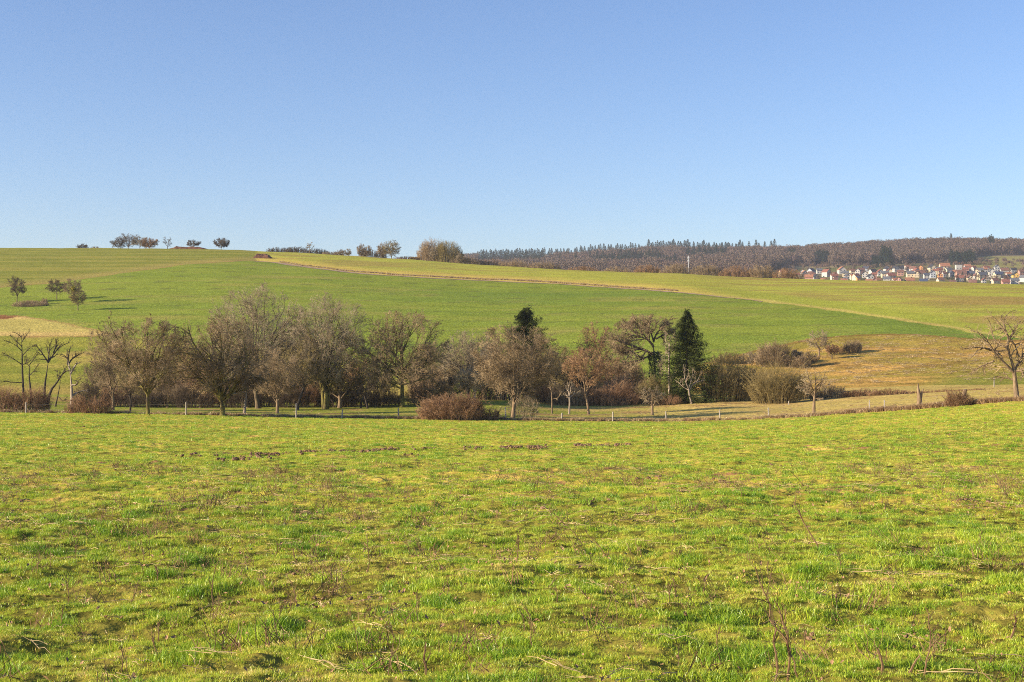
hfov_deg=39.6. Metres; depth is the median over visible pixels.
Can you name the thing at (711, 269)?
hedge
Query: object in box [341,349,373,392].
understorey tree
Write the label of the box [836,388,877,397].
hedge scrub
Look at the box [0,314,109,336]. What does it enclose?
stubble field
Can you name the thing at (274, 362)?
bare tree
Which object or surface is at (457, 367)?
understorey tree
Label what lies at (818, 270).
village house
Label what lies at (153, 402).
leafless shrub
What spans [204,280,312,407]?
bare tree
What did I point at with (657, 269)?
hedge
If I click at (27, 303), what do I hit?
brush heap
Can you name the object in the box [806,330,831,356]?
bare tree
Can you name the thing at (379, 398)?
leafless shrub
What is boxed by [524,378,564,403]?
leafless shrub
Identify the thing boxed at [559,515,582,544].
weed stalk
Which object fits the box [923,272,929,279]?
village house
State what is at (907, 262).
village orchards
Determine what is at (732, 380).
shrub
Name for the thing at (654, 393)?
fruit tree
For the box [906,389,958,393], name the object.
hedge scrub
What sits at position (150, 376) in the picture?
bare tree
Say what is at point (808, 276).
village house
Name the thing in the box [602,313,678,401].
oak tree
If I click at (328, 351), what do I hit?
bare tree
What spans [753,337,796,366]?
shrub
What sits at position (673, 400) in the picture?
bramble thicket
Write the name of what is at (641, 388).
shrub
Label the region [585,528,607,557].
weed stalk
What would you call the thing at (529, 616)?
dry weed
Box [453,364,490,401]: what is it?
bare tree
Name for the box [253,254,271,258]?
soil heap
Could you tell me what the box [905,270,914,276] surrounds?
village house
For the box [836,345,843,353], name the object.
shrub
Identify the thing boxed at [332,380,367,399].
shrub
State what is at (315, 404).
leafless shrub
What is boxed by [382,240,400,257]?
bare tree
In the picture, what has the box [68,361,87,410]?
broken snag
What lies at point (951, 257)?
spruce tree
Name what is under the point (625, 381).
shrub
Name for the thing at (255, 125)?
sky
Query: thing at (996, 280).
village house
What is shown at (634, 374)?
understorey tree
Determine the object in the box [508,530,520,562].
weed stalk
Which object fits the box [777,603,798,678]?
weed stalk
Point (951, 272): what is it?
village house
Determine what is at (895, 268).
village house
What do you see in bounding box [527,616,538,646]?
dry weed
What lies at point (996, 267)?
village house
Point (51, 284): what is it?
fruit tree
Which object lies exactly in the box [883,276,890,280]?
village house
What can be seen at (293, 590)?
weed stalk
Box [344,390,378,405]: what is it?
leafless shrub
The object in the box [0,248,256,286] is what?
field
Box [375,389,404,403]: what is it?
shrub
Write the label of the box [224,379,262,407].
leafless shrub
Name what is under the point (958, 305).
hilltop field
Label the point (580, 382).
shrub
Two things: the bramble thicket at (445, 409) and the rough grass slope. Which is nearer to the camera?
the bramble thicket at (445, 409)
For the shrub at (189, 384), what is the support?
on the paddock
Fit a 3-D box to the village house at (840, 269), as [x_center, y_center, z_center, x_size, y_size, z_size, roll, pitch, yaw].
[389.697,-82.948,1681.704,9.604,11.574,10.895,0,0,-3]
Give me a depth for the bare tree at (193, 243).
686.05 m
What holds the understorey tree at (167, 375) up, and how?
on the paddock
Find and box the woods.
[395,236,1023,276]
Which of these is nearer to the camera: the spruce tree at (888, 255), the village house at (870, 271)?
the village house at (870, 271)
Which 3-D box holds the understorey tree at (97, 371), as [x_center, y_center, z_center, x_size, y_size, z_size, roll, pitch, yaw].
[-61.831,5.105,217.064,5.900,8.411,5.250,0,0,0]
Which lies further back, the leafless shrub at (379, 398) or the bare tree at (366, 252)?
the bare tree at (366, 252)
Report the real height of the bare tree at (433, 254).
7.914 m
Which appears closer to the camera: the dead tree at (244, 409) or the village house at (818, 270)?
the dead tree at (244, 409)
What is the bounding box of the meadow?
[0,401,1023,681]
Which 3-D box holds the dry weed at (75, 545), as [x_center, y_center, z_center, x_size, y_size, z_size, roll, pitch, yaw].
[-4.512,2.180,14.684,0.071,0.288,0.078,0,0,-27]
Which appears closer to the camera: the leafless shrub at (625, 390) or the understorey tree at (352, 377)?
the leafless shrub at (625, 390)
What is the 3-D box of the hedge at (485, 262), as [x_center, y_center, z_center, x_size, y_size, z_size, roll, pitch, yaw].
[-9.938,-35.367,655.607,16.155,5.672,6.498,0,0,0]
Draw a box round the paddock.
[0,384,1023,420]
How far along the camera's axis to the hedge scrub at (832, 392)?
191.46 m
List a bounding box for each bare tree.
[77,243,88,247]
[83,320,134,409]
[96,311,187,414]
[110,239,124,247]
[111,358,146,410]
[116,233,139,247]
[130,236,149,246]
[141,237,159,247]
[168,314,272,415]
[186,239,200,245]
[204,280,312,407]
[213,238,229,247]
[246,346,309,413]
[273,317,316,390]
[276,337,328,409]
[282,291,372,408]
[311,360,366,407]
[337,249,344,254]
[344,248,351,255]
[349,309,452,406]
[356,244,365,255]
[363,246,371,255]
[377,242,386,255]
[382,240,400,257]
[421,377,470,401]
[427,246,438,259]
[432,329,502,400]
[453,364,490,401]
[455,252,462,262]
[470,322,562,417]
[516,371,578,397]
[520,344,582,392]
[561,347,613,413]
[573,321,613,376]
[598,357,648,387]
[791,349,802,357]
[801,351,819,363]
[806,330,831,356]
[825,344,838,358]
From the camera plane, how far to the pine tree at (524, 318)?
213.34 m
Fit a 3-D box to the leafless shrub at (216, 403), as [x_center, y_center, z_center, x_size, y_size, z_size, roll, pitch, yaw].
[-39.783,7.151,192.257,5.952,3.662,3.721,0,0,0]
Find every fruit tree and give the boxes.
[7,275,26,301]
[45,278,67,299]
[62,278,82,302]
[68,285,86,309]
[639,386,665,414]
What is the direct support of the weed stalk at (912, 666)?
on the meadow
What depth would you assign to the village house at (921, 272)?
1581.40 m
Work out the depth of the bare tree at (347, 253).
662.45 m
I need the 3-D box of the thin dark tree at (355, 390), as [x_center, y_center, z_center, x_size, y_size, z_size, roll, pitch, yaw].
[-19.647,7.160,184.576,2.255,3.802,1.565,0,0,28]
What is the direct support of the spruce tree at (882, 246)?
on the hills
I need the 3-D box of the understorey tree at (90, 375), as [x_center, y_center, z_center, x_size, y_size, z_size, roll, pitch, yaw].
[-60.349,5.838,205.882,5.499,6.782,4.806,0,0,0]
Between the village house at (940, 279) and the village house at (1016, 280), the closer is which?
the village house at (1016, 280)
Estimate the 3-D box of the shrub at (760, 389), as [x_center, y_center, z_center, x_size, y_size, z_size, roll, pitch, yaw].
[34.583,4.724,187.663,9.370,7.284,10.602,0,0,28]
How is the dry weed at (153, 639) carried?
on the meadow
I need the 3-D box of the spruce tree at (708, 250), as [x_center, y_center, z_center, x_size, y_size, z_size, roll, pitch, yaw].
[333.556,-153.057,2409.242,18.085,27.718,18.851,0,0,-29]
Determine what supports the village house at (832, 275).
on the hills
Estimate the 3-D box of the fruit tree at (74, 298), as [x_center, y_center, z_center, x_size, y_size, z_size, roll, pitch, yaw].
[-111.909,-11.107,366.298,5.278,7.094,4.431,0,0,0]
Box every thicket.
[0,383,53,411]
[64,390,113,413]
[415,390,494,420]
[416,236,442,261]
[434,240,464,262]
[480,406,501,419]
[559,388,641,405]
[647,394,682,405]
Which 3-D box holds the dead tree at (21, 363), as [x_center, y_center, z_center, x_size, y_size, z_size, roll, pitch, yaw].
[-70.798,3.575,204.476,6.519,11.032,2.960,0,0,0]
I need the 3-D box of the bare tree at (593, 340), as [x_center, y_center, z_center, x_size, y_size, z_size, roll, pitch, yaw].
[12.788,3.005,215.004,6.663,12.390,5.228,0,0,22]
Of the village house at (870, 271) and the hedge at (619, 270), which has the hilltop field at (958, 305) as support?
the hedge at (619, 270)
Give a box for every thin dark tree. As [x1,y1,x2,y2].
[354,382,368,407]
[358,380,375,408]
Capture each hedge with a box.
[266,247,289,251]
[284,246,308,252]
[303,248,329,253]
[322,251,341,254]
[362,249,386,257]
[450,256,480,264]
[476,259,506,265]
[497,259,527,267]
[525,261,561,269]
[569,266,598,270]
[604,266,631,271]
[633,264,662,272]
[659,263,691,273]
[690,264,724,275]
[718,265,758,276]
[748,263,775,277]
[772,267,802,278]
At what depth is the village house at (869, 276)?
1524.64 m
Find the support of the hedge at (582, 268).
on the hilltop field at (958, 305)
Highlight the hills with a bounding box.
[763,250,1023,283]
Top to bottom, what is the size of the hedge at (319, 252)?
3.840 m
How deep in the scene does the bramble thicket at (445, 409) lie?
148.72 m
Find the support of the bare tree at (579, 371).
on the paddock
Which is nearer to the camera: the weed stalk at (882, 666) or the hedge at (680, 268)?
the weed stalk at (882, 666)
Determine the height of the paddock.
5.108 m
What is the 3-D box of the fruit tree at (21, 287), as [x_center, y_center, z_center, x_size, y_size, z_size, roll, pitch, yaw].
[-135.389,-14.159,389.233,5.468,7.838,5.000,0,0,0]
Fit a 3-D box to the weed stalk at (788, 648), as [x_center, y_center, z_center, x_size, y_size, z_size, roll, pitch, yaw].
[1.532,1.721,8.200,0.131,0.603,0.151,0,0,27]
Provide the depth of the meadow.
16.50 m
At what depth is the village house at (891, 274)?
1548.01 m
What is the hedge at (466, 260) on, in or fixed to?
on the hilltop field at (958, 305)
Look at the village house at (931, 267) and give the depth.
1693.23 m
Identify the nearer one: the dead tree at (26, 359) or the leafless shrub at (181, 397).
the leafless shrub at (181, 397)
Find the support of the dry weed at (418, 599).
on the meadow
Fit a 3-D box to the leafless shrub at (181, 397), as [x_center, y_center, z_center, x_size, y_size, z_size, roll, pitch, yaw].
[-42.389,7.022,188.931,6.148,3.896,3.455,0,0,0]
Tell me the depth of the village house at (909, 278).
1491.83 m
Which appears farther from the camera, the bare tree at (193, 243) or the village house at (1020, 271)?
the village house at (1020, 271)
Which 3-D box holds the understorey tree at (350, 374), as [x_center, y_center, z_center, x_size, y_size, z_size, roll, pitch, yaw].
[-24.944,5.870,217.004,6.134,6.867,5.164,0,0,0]
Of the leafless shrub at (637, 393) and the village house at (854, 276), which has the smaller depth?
the leafless shrub at (637, 393)
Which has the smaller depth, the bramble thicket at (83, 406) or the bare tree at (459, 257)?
the bramble thicket at (83, 406)
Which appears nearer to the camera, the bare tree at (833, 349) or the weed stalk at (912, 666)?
the weed stalk at (912, 666)
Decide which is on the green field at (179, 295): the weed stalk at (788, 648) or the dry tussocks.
the dry tussocks
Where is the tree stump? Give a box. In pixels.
[916,383,923,404]
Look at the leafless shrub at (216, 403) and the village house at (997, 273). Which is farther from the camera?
the village house at (997, 273)
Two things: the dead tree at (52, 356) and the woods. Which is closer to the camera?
the dead tree at (52, 356)
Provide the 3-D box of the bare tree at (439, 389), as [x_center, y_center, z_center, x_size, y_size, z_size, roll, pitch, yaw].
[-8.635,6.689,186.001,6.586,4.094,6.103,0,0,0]
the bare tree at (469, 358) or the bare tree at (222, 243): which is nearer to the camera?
the bare tree at (469, 358)
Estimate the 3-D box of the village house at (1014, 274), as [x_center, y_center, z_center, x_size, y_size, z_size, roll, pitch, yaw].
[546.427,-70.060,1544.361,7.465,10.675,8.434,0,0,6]
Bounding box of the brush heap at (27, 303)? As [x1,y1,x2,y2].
[11,299,48,306]
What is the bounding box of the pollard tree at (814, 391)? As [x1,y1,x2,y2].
[796,369,829,412]
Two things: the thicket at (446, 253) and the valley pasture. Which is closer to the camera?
the valley pasture
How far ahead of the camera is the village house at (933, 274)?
1566.06 m
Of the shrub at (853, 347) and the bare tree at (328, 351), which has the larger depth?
the shrub at (853, 347)
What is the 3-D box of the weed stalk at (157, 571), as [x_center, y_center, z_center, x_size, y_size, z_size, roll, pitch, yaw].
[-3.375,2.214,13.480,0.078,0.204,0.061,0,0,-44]
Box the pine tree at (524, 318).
[491,305,568,398]
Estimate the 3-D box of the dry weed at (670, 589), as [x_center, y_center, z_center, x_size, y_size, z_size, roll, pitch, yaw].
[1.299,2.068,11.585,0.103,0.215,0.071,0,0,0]
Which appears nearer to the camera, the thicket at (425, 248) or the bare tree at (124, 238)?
the thicket at (425, 248)
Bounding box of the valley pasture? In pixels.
[0,335,429,395]
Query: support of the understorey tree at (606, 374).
on the paddock
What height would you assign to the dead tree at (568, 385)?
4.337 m
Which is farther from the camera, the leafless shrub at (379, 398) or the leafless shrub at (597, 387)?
the leafless shrub at (597, 387)
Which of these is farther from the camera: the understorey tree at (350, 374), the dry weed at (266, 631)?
the understorey tree at (350, 374)
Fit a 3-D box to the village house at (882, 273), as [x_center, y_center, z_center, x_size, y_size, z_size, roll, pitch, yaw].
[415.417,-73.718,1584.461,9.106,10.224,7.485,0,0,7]
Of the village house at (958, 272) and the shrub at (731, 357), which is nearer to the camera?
the shrub at (731, 357)
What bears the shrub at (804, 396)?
on the paddock
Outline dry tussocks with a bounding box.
[0,261,1023,421]
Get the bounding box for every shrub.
[73,379,115,406]
[97,380,136,405]
[99,373,161,403]
[123,390,163,407]
[142,377,200,403]
[149,379,187,406]
[173,383,215,407]
[197,384,236,406]
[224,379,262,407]
[250,380,285,406]
[269,382,314,407]
[294,381,333,406]
[315,381,360,407]
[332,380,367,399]
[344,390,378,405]
[363,387,399,406]
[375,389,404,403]
[404,382,442,404]
[406,361,454,402]
[469,363,528,400]
[506,387,540,416]
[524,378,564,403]
[537,364,599,402]
[547,383,589,405]
[572,378,613,404]
[590,371,642,397]
[593,376,636,405]
[627,385,652,403]
[634,371,681,403]
[698,348,754,401]
[710,351,744,364]
[737,364,767,397]
[738,349,768,363]
[739,350,813,403]
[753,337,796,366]
[782,369,813,399]
[789,352,811,368]
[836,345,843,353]
[842,339,862,353]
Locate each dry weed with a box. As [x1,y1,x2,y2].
[72,540,77,558]
[118,644,125,671]
[131,580,142,601]
[148,625,157,654]
[155,617,164,640]
[261,619,268,644]
[276,595,283,615]
[415,589,422,610]
[462,632,474,652]
[521,603,533,633]
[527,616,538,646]
[666,582,676,600]
[715,625,722,644]
[800,625,806,644]
[932,629,939,654]
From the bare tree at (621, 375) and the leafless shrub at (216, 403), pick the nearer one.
the leafless shrub at (216, 403)
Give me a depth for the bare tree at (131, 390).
163.49 m
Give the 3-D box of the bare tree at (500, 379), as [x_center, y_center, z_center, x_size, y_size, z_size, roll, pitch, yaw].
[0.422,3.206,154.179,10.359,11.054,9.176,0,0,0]
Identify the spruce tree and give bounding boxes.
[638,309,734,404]
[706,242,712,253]
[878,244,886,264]
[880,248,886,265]
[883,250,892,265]
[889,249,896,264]
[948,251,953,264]
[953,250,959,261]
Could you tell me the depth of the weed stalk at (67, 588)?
11.87 m
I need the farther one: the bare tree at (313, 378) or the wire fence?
the bare tree at (313, 378)
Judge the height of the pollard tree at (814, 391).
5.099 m
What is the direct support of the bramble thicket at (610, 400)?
on the paddock
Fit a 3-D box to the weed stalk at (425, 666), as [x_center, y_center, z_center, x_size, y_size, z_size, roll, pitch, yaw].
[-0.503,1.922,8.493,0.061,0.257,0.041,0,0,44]
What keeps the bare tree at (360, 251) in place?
on the hilltop field at (958, 305)
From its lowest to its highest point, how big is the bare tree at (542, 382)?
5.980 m
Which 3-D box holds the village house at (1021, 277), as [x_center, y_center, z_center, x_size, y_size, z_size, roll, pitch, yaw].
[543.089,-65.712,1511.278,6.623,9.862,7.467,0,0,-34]
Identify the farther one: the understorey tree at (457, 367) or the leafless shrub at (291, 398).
the understorey tree at (457, 367)
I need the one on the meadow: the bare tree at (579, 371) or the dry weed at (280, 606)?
the dry weed at (280, 606)
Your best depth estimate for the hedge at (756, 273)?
605.69 m
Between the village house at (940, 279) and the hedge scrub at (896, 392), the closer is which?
the hedge scrub at (896, 392)
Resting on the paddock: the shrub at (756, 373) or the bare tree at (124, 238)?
the shrub at (756, 373)
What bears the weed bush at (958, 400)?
on the meadow
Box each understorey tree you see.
[79,359,109,393]
[88,353,110,392]
[153,355,183,391]
[163,355,188,387]
[332,358,360,387]
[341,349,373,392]
[358,368,391,393]
[366,351,400,393]
[404,344,436,384]
[414,344,449,383]
[426,346,459,380]
[444,350,466,398]
[592,360,622,383]
[600,353,634,378]
[615,361,649,387]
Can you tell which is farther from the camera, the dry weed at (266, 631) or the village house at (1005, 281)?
the village house at (1005, 281)
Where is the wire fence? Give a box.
[25,389,966,420]
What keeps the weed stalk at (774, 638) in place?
on the meadow
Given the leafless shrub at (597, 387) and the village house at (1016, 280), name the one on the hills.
the village house at (1016, 280)
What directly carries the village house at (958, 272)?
on the hills
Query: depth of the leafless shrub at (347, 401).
188.71 m
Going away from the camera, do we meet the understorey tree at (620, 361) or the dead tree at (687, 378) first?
the dead tree at (687, 378)
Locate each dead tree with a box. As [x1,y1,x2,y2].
[1,332,41,401]
[23,351,39,394]
[33,338,70,395]
[48,344,84,401]
[55,371,67,406]
[162,237,171,248]
[243,374,251,412]
[547,380,561,413]
[563,381,580,413]
[675,364,703,403]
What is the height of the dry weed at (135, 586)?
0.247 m
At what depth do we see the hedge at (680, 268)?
614.19 m
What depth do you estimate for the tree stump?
132.66 m
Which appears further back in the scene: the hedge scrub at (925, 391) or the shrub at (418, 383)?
the shrub at (418, 383)
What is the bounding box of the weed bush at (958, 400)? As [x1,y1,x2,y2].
[941,387,972,406]
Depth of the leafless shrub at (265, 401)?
191.44 m
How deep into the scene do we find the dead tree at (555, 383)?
169.36 m
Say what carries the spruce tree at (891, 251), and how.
on the hills
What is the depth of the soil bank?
671.13 m
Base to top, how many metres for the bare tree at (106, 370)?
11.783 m
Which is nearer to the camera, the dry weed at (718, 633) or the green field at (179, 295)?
the dry weed at (718, 633)
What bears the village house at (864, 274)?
on the hills
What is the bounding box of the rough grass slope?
[693,333,1023,393]
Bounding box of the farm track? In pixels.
[258,261,762,301]
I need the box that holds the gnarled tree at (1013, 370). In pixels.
[957,308,1023,397]
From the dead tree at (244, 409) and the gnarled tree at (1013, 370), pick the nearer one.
the gnarled tree at (1013, 370)
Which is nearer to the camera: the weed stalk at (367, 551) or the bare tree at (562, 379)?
the weed stalk at (367, 551)
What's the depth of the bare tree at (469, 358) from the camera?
199.13 m
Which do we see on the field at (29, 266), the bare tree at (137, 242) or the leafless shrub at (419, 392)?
the bare tree at (137, 242)
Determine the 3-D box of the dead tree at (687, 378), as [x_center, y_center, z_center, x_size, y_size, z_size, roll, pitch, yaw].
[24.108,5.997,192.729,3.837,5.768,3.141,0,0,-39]
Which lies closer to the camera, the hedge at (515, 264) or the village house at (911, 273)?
the hedge at (515, 264)
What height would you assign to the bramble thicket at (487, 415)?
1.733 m
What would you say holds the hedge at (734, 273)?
on the hilltop field at (958, 305)
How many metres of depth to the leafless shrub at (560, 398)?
195.60 m
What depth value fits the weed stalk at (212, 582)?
11.74 m
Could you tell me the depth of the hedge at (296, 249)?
674.03 m
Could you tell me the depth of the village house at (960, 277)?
1498.39 m
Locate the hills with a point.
(1009, 257)
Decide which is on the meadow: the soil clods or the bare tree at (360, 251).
the soil clods
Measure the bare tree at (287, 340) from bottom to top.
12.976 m
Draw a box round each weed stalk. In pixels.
[64,578,68,601]
[152,564,159,579]
[208,557,219,606]
[286,574,297,606]
[362,531,369,573]
[423,642,433,674]
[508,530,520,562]
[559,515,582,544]
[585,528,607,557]
[745,553,793,678]
[768,591,790,681]
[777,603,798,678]
[790,501,818,547]
[877,649,883,674]
[909,654,919,674]
[923,607,947,676]
[1010,610,1017,638]
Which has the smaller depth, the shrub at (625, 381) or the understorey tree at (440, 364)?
the shrub at (625, 381)
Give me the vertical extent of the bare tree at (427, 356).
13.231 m
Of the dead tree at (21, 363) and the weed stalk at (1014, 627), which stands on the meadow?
the weed stalk at (1014, 627)
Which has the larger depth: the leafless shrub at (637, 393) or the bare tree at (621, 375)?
the bare tree at (621, 375)
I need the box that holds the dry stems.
[0,456,1023,681]
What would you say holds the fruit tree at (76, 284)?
on the green field at (179, 295)
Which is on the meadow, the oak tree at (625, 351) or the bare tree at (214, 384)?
the bare tree at (214, 384)
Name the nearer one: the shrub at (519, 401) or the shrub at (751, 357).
the shrub at (519, 401)
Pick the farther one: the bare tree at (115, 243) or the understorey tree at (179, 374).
the bare tree at (115, 243)
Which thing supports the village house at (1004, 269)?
on the hills
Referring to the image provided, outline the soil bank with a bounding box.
[169,246,205,248]
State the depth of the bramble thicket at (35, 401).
152.84 m
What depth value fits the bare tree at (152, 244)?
691.92 m
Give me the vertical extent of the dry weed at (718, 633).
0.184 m
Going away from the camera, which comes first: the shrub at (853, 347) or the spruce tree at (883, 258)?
the shrub at (853, 347)
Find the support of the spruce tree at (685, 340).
on the paddock
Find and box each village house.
[804,274,812,278]
[816,268,822,273]
[822,269,829,276]
[830,273,838,279]
[837,266,846,273]
[842,270,848,276]
[852,273,860,279]
[862,271,867,277]
[866,273,873,278]
[868,268,876,273]
[880,270,888,277]
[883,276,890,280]
[885,272,896,279]
[891,265,898,271]
[897,269,903,275]
[904,277,914,280]
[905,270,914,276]
[915,270,925,276]
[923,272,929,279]
[927,264,935,271]
[930,270,935,277]
[936,277,944,280]
[938,262,949,270]
[947,270,954,276]
[955,262,962,269]
[955,269,966,276]
[955,275,963,281]
[977,271,987,279]
[990,277,999,283]
[992,271,1002,277]
[993,264,999,270]
[999,267,1008,271]
[1000,279,1010,283]
[1010,277,1019,283]
[1011,272,1018,277]
[1017,269,1023,275]
[1018,275,1023,281]
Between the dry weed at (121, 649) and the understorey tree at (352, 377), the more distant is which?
the understorey tree at (352, 377)
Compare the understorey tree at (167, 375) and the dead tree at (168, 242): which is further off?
the dead tree at (168, 242)
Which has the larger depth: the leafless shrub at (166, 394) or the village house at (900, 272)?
the village house at (900, 272)
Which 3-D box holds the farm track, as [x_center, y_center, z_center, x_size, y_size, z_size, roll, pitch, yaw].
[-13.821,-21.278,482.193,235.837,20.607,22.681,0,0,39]
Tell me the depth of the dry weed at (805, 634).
9.86 m
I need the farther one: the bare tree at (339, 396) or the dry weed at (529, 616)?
the bare tree at (339, 396)
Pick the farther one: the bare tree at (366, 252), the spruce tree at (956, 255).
the spruce tree at (956, 255)
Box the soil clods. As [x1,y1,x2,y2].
[3,420,1023,641]
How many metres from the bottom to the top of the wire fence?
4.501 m
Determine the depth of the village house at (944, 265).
1722.32 m
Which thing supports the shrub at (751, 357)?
on the rough grass slope
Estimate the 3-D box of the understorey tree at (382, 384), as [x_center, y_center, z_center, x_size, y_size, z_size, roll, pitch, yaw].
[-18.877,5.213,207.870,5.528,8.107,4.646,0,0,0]
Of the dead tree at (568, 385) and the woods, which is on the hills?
the woods
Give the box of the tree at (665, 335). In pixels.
[656,332,681,396]
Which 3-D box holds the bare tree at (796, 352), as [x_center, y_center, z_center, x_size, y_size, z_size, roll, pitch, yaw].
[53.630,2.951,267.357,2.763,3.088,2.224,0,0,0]
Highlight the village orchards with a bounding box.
[770,257,1023,283]
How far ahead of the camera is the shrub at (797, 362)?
261.81 m
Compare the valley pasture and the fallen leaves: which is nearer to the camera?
the fallen leaves
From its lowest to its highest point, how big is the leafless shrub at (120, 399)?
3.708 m
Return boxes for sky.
[0,0,1023,258]
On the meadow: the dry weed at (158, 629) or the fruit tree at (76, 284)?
the dry weed at (158, 629)
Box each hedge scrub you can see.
[807,384,847,399]
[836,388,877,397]
[867,388,914,395]
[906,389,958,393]
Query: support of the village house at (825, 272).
on the hills
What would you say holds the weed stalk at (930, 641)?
on the meadow
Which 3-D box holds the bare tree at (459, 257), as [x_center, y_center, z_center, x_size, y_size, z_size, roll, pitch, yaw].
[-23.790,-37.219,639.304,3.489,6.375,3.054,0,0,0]
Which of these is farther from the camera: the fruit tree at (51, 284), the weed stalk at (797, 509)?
the fruit tree at (51, 284)
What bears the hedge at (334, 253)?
on the hilltop field at (958, 305)
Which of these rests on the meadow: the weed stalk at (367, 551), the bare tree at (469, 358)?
the weed stalk at (367, 551)
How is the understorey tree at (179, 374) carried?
on the paddock
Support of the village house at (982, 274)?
on the hills
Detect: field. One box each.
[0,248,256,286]
[0,260,1022,395]
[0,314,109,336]
[257,251,1023,337]
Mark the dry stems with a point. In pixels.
(1001, 485)
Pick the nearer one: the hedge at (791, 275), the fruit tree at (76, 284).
the fruit tree at (76, 284)
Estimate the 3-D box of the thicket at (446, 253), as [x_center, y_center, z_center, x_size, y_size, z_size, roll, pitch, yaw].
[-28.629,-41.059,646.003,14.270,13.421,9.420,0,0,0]
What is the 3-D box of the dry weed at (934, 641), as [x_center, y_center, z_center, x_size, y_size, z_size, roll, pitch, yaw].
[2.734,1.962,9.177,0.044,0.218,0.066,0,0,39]
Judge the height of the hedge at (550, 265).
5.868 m
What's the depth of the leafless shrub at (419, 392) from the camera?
191.72 m
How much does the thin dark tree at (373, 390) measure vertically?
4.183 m
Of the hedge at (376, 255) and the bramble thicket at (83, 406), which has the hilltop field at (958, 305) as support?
the hedge at (376, 255)
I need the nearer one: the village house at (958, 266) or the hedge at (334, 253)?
the hedge at (334, 253)
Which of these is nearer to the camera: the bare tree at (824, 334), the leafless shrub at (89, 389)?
the leafless shrub at (89, 389)
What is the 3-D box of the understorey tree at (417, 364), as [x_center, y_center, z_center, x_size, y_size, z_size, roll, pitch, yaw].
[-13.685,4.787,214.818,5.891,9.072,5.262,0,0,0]
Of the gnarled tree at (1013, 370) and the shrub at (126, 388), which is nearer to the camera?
the gnarled tree at (1013, 370)
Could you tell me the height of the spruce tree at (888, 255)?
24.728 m
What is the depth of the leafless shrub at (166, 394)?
191.50 m
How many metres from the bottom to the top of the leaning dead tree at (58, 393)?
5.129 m
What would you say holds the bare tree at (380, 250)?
on the hilltop field at (958, 305)
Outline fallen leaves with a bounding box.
[0,474,1023,681]
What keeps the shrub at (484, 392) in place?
on the paddock
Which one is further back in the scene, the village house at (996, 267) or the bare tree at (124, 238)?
the village house at (996, 267)
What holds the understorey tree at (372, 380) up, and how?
on the paddock
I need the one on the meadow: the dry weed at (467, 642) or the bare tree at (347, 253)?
the dry weed at (467, 642)

